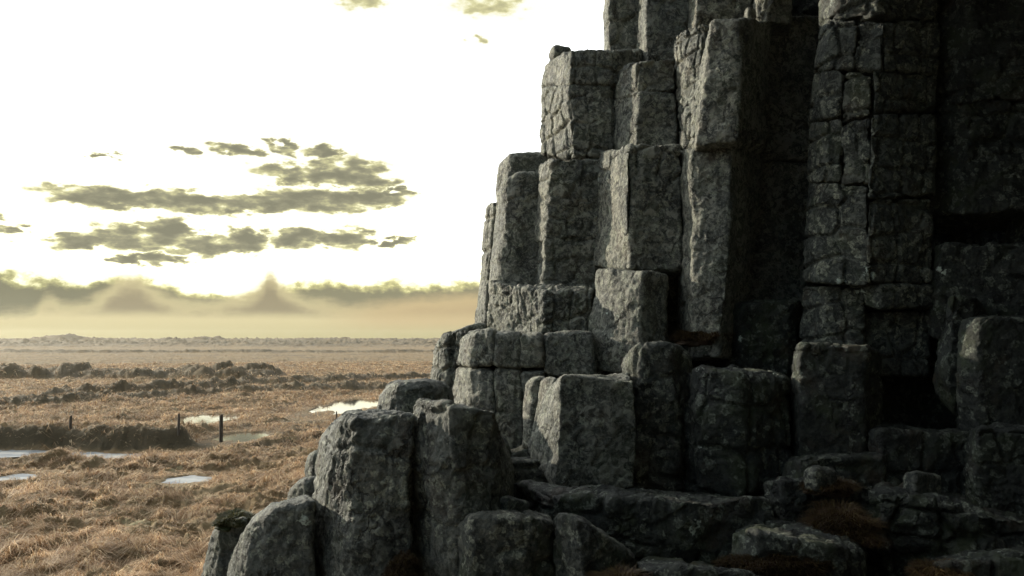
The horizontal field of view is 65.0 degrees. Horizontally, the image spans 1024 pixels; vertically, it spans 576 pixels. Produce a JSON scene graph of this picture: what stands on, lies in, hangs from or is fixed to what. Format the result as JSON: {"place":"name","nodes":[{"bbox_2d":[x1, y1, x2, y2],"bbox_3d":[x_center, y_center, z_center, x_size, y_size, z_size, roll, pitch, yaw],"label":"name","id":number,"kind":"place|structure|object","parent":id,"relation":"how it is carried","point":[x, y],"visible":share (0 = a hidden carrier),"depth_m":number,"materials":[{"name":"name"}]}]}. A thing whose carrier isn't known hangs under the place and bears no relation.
{"place":"outdoors","nodes":[
{"label":"outdoors","id":0,"kind":"place"},
{"bbox_2d":[158,414,238,423],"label":"water","id":1,"kind":"structure","parent":0,"point":[211,418],"depth_m":42.22,"materials":[{"name":"grey liquid"}]},
{"bbox_2d":[0,333,439,575],"bbox_3d":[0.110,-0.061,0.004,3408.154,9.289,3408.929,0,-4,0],"label":"ground","id":2,"kind":"structure","parent":0,"point":[66,351],"depth_m":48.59,"materials":[{"name":"brown plant"}]},
{"bbox_2d":[0,473,37,480],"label":"water","id":3,"kind":"structure","parent":2,"relation":"on","point":[22,476],"depth_m":24.85,"materials":[{"name":"white liquid"}]},
{"bbox_2d":[0,450,142,458],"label":"water","id":4,"kind":"structure","parent":2,"relation":"on","point":[13,453],"depth_m":30.49,"materials":[{"name":"white liquid"}]},
{"bbox_2d":[69,415,73,429],"bbox_3d":[-17.732,5.559,32.290,0.238,0.890,0.117,0,-4,0],"label":"fence post","id":5,"kind":"object","parent":2,"relation":"on","point":[70,422],"visible":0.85,"depth_m":32.26,"materials":[{"name":"brown wood"}]},
{"bbox_2d":[177,413,179,435],"bbox_3d":[-13.002,5.447,31.373,0.166,1.111,0.109,-2,-4,29],"label":"fence post","id":6,"kind":"object","parent":2,"relation":"on","point":[178,426],"visible":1,"depth_m":31.36,"materials":[{"name":"brown wood"}]},
{"bbox_2d":[161,475,211,483],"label":"water","id":7,"kind":"structure","parent":2,"relation":"on","point":[190,478],"depth_m":24.32,"materials":[{"name":"white liquid"}]},
{"bbox_2d":[219,414,223,441],"bbox_3d":[-11.748,5.839,32.495,0.203,1.480,0.165,2,-4,-30],"label":"fence post","id":8,"kind":"object","parent":2,"relation":"on","point":[221,429],"visible":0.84,"depth_m":32.45,"materials":[{"name":"brown wood"}]},
{"bbox_2d":[201,516,247,575],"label":"boulder","id":9,"kind":"object","parent":2,"relation":"on","point":[221,546],"visible":0.59,"depth_m":7.80,"materials":[{"name":"grey stone"}]},
{"bbox_2d":[210,507,255,531],"bbox_3d":[-2.730,2.299,7.980,0.504,0.213,0.593,0,-4,0],"label":"moss","id":10,"kind":"object","parent":9,"relation":"on","point":[224,521],"visible":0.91,"depth_m":7.83,"materials":[{"name":"green plant"}]},
{"bbox_2d":[227,495,316,575],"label":"boulder","id":11,"kind":"object","parent":2,"relation":"on","point":[276,538],"visible":0.98,"depth_m":7.07,"materials":[{"name":"grey stone"}]},
{"bbox_2d":[287,476,315,499],"bbox_3d":[-2.431,2.376,9.406,0.393,0.450,0.806,1,-4,-18],"label":"stone","id":12,"kind":"object","parent":2,"relation":"on","point":[303,486],"visible":0.36,"depth_m":9.11,"materials":[{"name":"grey stone"}]},
{"bbox_2d":[304,450,316,476],"bbox_3d":[-2.364,2.086,9.583,0.226,0.358,0.640,2,-4,-25],"label":"stone","id":13,"kind":"object","parent":12,"relation":"on","point":[309,469],"visible":0.51,"depth_m":9.34,"materials":[{"name":"grey stone"}]},
{"bbox_2d":[312,409,415,575],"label":"boulder","id":14,"kind":"object","parent":2,"relation":"on","point":[362,495],"visible":0.88,"depth_m":6.86,"materials":[{"name":"grey stone"}]},
{"bbox_2d":[380,549,425,575],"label":"heather","id":15,"kind":"object","parent":2,"relation":"on","point":[405,564],"visible":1,"depth_m":6.63,"materials":[{"name":"brown plant"}]},
{"bbox_2d":[376,378,453,413],"bbox_3d":[-1.158,1.396,9.535,1.003,0.683,1.189,0,-4,0],"label":"boulder","id":16,"kind":"object","parent":2,"relation":"on","point":[401,395],"visible":0.52,"depth_m":9.04,"materials":[{"name":"grey stone"}]},
{"bbox_2d":[456,509,555,575],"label":"boulder","id":17,"kind":"object","parent":2,"relation":"on","point":[504,543],"visible":0.84,"depth_m":6.21,"materials":[{"name":"grey stone"}]},
{"bbox_2d":[499,495,529,512],"bbox_3d":[-0.005,1.920,6.912,0.314,0.300,0.326,0,-4,0],"label":"stone","id":18,"kind":"object","parent":17,"relation":"on","point":[507,502],"visible":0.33,"depth_m":6.80,"materials":[{"name":"grey stone"}]},
{"bbox_2d":[582,561,652,575],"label":"heather","id":19,"kind":"object","parent":2,"relation":"on","point":[621,571],"visible":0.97,"depth_m":5.92,"materials":[{"name":"brown plant"}]},
{"bbox_2d":[638,556,758,575],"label":"rock slab","id":20,"kind":"object","parent":2,"relation":"on","point":[660,566],"visible":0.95,"depth_m":5.80,"materials":[{"name":"grey stone"}]},
{"bbox_2d":[713,551,836,575],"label":"heather","id":21,"kind":"object","parent":20,"relation":"on","point":[778,564],"visible":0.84,"depth_m":6.06,"materials":[{"name":"brown plant"}]},
{"bbox_2d":[212,432,268,441],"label":"water","id":22,"kind":"structure","parent":0,"point":[243,436],"depth_m":34.74,"materials":[{"name":"grey liquid"}]},
{"bbox_2d":[0,0,603,338],"label":"sky","id":23,"kind":"structure","parent":0,"point":[181,169],"materials":[{"name":"white"}]},
{"bbox_2d":[309,399,377,413],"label":"water","id":24,"kind":"structure","parent":0,"point":[340,407],"depth_m":51.42,"materials":[{"name":"grey liquid"}]},
{"bbox_2d":[486,365,548,376],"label":"cliff wall","id":25,"kind":"structure","parent":0,"point":[493,367],"depth_m":10.72,"materials":[{"name":"grey stone"}]},
{"bbox_2d":[487,280,593,334],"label":"basalt column","id":26,"kind":"structure","parent":25,"relation":"on","point":[542,308],"depth_m":10.85,"materials":[{"name":"grey stone"}]},
{"bbox_2d":[535,158,600,296],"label":"basalt column","id":27,"kind":"structure","parent":26,"relation":"on","point":[566,227],"depth_m":11.48,"materials":[{"name":"grey stone"}]},
{"bbox_2d":[539,49,643,160],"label":"basalt column","id":28,"kind":"structure","parent":27,"relation":"on","point":[577,121],"depth_m":11.73,"materials":[{"name":"grey stone"}]},
{"bbox_2d":[549,45,570,59],"bbox_3d":[0.778,-3.732,12.941,0.381,0.265,0.516,0,-4,0],"label":"stone","id":29,"kind":"object","parent":28,"relation":"on","point":[556,51],"visible":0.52,"depth_m":12.73,"materials":[{"name":"grey stone"}]},
{"bbox_2d":[603,0,638,50],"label":"basalt column","id":30,"kind":"structure","parent":28,"relation":"on","point":[620,21],"depth_m":12.82,"materials":[{"name":"grey stone"}]},
{"bbox_2d":[592,293,617,374],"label":"cliff wall","id":31,"kind":"structure","parent":0,"point":[603,373],"depth_m":12.25,"materials":[{"name":"grey stone"}]},
{"bbox_2d":[475,202,496,323],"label":"basalt column","id":32,"kind":"structure","parent":31,"relation":"on","point":[481,311],"depth_m":13.38,"materials":[{"name":"grey stone"}]},
{"bbox_2d":[488,171,538,293],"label":"basalt column","id":33,"kind":"structure","parent":31,"relation":"on","point":[514,255],"depth_m":12.12,"materials":[{"name":"grey stone"}]},
{"bbox_2d":[495,152,546,200],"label":"basalt column","id":34,"kind":"structure","parent":31,"relation":"on","point":[510,164],"depth_m":12.99,"materials":[{"name":"grey stone"}]},
{"bbox_2d":[667,266,806,367],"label":"cliff wall","id":35,"kind":"structure","parent":0,"point":[672,301],"depth_m":11.64,"materials":[{"name":"black stone"}]},
{"bbox_2d":[693,336,956,452],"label":"cliff wall","id":36,"kind":"structure","parent":0,"point":[913,401],"depth_m":9.62,"materials":[{"name":"black stone"}]},
{"bbox_2d":[588,267,669,373],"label":"basalt column","id":37,"kind":"structure","parent":36,"relation":"on","point":[629,311],"depth_m":9.89,"materials":[{"name":"grey stone"}]},
{"bbox_2d":[593,59,682,279],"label":"basalt column","id":38,"kind":"structure","parent":37,"relation":"on","point":[639,218],"depth_m":10.54,"materials":[{"name":"grey stone"}]},
{"bbox_2d":[636,0,688,61],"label":"basalt column","id":39,"kind":"structure","parent":38,"relation":"on","point":[662,25],"depth_m":11.86,"materials":[{"name":"grey stone"}]},
{"bbox_2d":[674,17,771,360],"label":"basalt column","id":40,"kind":"structure","parent":36,"relation":"on","point":[722,90],"depth_m":9.61,"materials":[{"name":"grey stone"}]},
{"bbox_2d":[667,329,734,346],"bbox_3d":[2.307,0.597,9.762,0.850,0.273,0.877,3,-5,-41],"label":"heather","id":41,"kind":"object","parent":40,"relation":"on","point":[680,337],"visible":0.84,"depth_m":9.55,"materials":[{"name":"brown plant"}]},
{"bbox_2d":[687,0,752,27],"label":"basalt column","id":42,"kind":"structure","parent":40,"relation":"on","point":[705,12],"depth_m":11.37,"materials":[{"name":"grey stone"}]},
{"bbox_2d":[744,7,755,18],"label":"stone","id":43,"kind":"object","parent":40,"relation":"on","point":[750,12],"visible":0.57,"depth_m":10.51,"materials":[{"name":"grey stone"}]},
{"bbox_2d":[753,0,792,35],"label":"basalt column","id":44,"kind":"structure","parent":40,"relation":"on","point":[777,14],"depth_m":10.55,"materials":[{"name":"grey stone"}]},
{"bbox_2d":[722,297,801,395],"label":"basalt column","id":45,"kind":"structure","parent":36,"relation":"on","point":[766,335],"depth_m":9.62,"materials":[{"name":"grey stone"}]},
{"bbox_2d":[751,16,818,304],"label":"basalt column","id":46,"kind":"structure","parent":45,"relation":"on","point":[777,262],"depth_m":10.83,"materials":[{"name":"black stone"}]},
{"bbox_2d":[799,0,940,377],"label":"basalt column","id":47,"kind":"structure","parent":36,"relation":"on","point":[860,251],"depth_m":9.03,"materials":[{"name":"grey stone"}]},
{"bbox_2d":[925,241,1023,339],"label":"basalt column","id":48,"kind":"structure","parent":36,"relation":"on","point":[989,276],"depth_m":8.78,"materials":[{"name":"grey stone"}]},
{"bbox_2d":[930,0,1023,233],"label":"basalt column","id":49,"kind":"structure","parent":48,"relation":"on","point":[978,113],"depth_m":9.03,"materials":[{"name":"black stone"}]},
{"bbox_2d":[752,0,1005,311],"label":"cliff wall","id":50,"kind":"structure","parent":0,"point":[811,8],"depth_m":11.45,"materials":[{"name":"black stone"}]},
{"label":"hillside","id":51,"kind":"structure","parent":0,"visible":0},
{"bbox_2d":[409,434,511,528],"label":"cliff wall","id":52,"kind":"structure","parent":51,"relation":"on","point":[509,452],"depth_m":8.17,"materials":[{"name":"grey stone"}]},
{"bbox_2d":[411,398,514,575],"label":"boulder","id":53,"kind":"object","parent":51,"relation":"on","point":[463,466],"visible":0.75,"depth_m":6.70,"materials":[{"name":"grey stone"}]},
{"bbox_2d":[510,445,529,456],"bbox_3d":[0.573,3.705,10.596,3.836,3.565,2.479,-1,-4,21],"label":"rock","id":54,"kind":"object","parent":51,"relation":"on","point":[519,451],"depth_m":9.80,"materials":[{"name":"grey stone"}]},
{"bbox_2d":[452,328,496,413],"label":"basalt column","id":55,"kind":"structure","parent":54,"relation":"on","point":[473,385],"depth_m":10.40,"materials":[{"name":"grey stone"}]},
{"bbox_2d":[430,329,467,391],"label":"basalt column","id":56,"kind":"structure","parent":55,"relation":"on","point":[445,366],"depth_m":11.56,"materials":[{"name":"grey stone"}]},
{"bbox_2d":[455,322,486,331],"bbox_3d":[-0.643,0.669,12.485,0.545,0.260,0.620,0,-4,0],"label":"rock slab","id":57,"kind":"object","parent":56,"relation":"on","point":[474,326],"visible":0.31,"depth_m":12.20,"materials":[{"name":"grey stone"}]},
{"bbox_2d":[493,330,522,448],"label":"basalt column","id":58,"kind":"structure","parent":54,"relation":"on","point":[508,392],"depth_m":10.20,"materials":[{"name":"grey stone"}]},
{"bbox_2d":[520,332,545,399],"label":"basalt column","id":59,"kind":"structure","parent":54,"relation":"on","point":[532,354],"depth_m":10.12,"materials":[{"name":"grey stone"}]},
{"bbox_2d":[543,330,596,378],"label":"basalt column","id":60,"kind":"structure","parent":54,"relation":"on","point":[567,352],"depth_m":10.01,"materials":[{"name":"grey stone"}]},
{"bbox_2d":[551,512,635,575],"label":"boulder","id":61,"kind":"object","parent":51,"relation":"on","point":[581,544],"visible":0.84,"depth_m":6.14,"materials":[{"name":"grey stone"}]},
{"bbox_2d":[514,479,774,568],"bbox_3d":[1.282,2.463,7.963,2.532,1.335,2.673,0,-4,0],"label":"rock ledge","id":62,"kind":"object","parent":51,"relation":"on","point":[639,522],"visible":0.46,"depth_m":6.79,"materials":[{"name":"grey stone"}]},
{"bbox_2d":[511,456,547,497],"bbox_3d":[0.227,2.155,8.774,0.728,0.798,1.394,0,-4,0],"label":"rock ledge","id":63,"kind":"object","parent":62,"relation":"on","point":[525,468],"visible":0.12,"depth_m":8.12,"materials":[{"name":"grey stone"}]},
{"bbox_2d":[522,372,635,488],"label":"basalt column","id":64,"kind":"structure","parent":62,"relation":"on","point":[579,429],"depth_m":7.74,"materials":[{"name":"grey stone"}]},
{"bbox_2d":[621,341,692,491],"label":"basalt column","id":65,"kind":"structure","parent":62,"relation":"on","point":[658,371],"depth_m":8.35,"materials":[{"name":"grey stone"}]},
{"bbox_2d":[683,364,792,496],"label":"basalt column","id":66,"kind":"structure","parent":62,"relation":"on","point":[737,426],"depth_m":8.02,"materials":[{"name":"grey stone"}]},
{"bbox_2d":[731,519,866,575],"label":"rock ledge","id":67,"kind":"object","parent":51,"relation":"on","point":[789,538],"visible":0.69,"depth_m":6.21,"materials":[{"name":"grey stone"}]},
{"bbox_2d":[796,495,892,549],"bbox_3d":[2.770,2.023,6.760,0.797,0.491,1.033,0,-4,0],"label":"heather","id":68,"kind":"object","parent":67,"relation":"on","point":[843,519],"visible":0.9,"depth_m":6.61,"materials":[{"name":"brown plant"}]},
{"bbox_2d":[761,476,872,522],"bbox_3d":[2.981,2.498,7.838,1.110,1.488,1.660,-1,-4,19],"label":"rock ledge","id":69,"kind":"object","parent":51,"relation":"on","point":[790,500],"visible":0.23,"depth_m":7.27,"materials":[{"name":"grey stone"}]},
{"bbox_2d":[782,451,885,486],"bbox_3d":[3.236,1.897,8.037,0.984,0.603,1.385,-2,-4,22],"label":"rock ledge","id":70,"kind":"object","parent":69,"relation":"on","point":[865,468],"visible":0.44,"depth_m":7.59,"materials":[{"name":"grey stone"}]},
{"bbox_2d":[790,342,882,456],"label":"basalt column","id":71,"kind":"structure","parent":70,"relation":"on","point":[836,405],"depth_m":7.99,"materials":[{"name":"grey stone"}]},
{"bbox_2d":[800,475,869,498],"bbox_3d":[2.849,1.772,7.189,0.702,0.205,0.703,0,-4,0],"label":"heather","id":72,"kind":"object","parent":69,"relation":"on","point":[844,488],"visible":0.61,"depth_m":7.05,"materials":[{"name":"brown plant"}]},
{"bbox_2d":[803,465,836,492],"bbox_3d":[2.748,1.693,7.135,0.323,0.243,0.284,0,-4,0],"label":"stone","id":73,"kind":"object","parent":72,"relation":"on","point":[817,477],"visible":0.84,"depth_m":7.05,"materials":[{"name":"grey stone"}]},
{"bbox_2d":[860,477,1023,575],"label":"rock ledge","id":74,"kind":"object","parent":51,"relation":"on","point":[923,526],"visible":0.73,"depth_m":6.76,"materials":[{"name":"grey stone"}]},
{"bbox_2d":[867,422,969,495],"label":"basalt column","id":75,"kind":"structure","parent":74,"relation":"on","point":[905,448],"depth_m":7.73,"materials":[{"name":"grey stone"}]},
{"bbox_2d":[903,470,940,494],"bbox_3d":[3.741,1.800,7.348,0.484,0.296,0.276,2,-4,-26],"label":"stone","id":76,"kind":"object","parent":74,"relation":"on","point":[920,482],"visible":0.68,"depth_m":7.21,"materials":[{"name":"grey stone"}]},
{"bbox_2d":[963,422,1023,517],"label":"basalt column","id":77,"kind":"structure","parent":74,"relation":"on","point":[993,471],"depth_m":7.35,"materials":[{"name":"grey stone"}]},
{"bbox_2d":[932,294,1023,430],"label":"basalt column","id":78,"kind":"structure","parent":77,"relation":"on","point":[978,378],"depth_m":7.86,"materials":[{"name":"grey stone"}]},
{"bbox_2d":[928,545,1023,575],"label":"rock ledge","id":79,"kind":"object","parent":51,"relation":"on","point":[1007,561],"visible":0.78,"depth_m":5.88,"materials":[{"name":"grey stone"}]},
{"bbox_2d":[904,557,977,575],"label":"heather","id":80,"kind":"object","parent":79,"relation":"on","point":[922,568],"visible":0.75,"depth_m":5.94,"materials":[{"name":"brown plant"}]},
{"bbox_2d":[1003,217,1023,242],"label":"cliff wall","id":81,"kind":"structure","parent":51,"relation":"on","point":[1014,231],"depth_m":9.42,"materials":[{"name":"black stone"}]}
]}

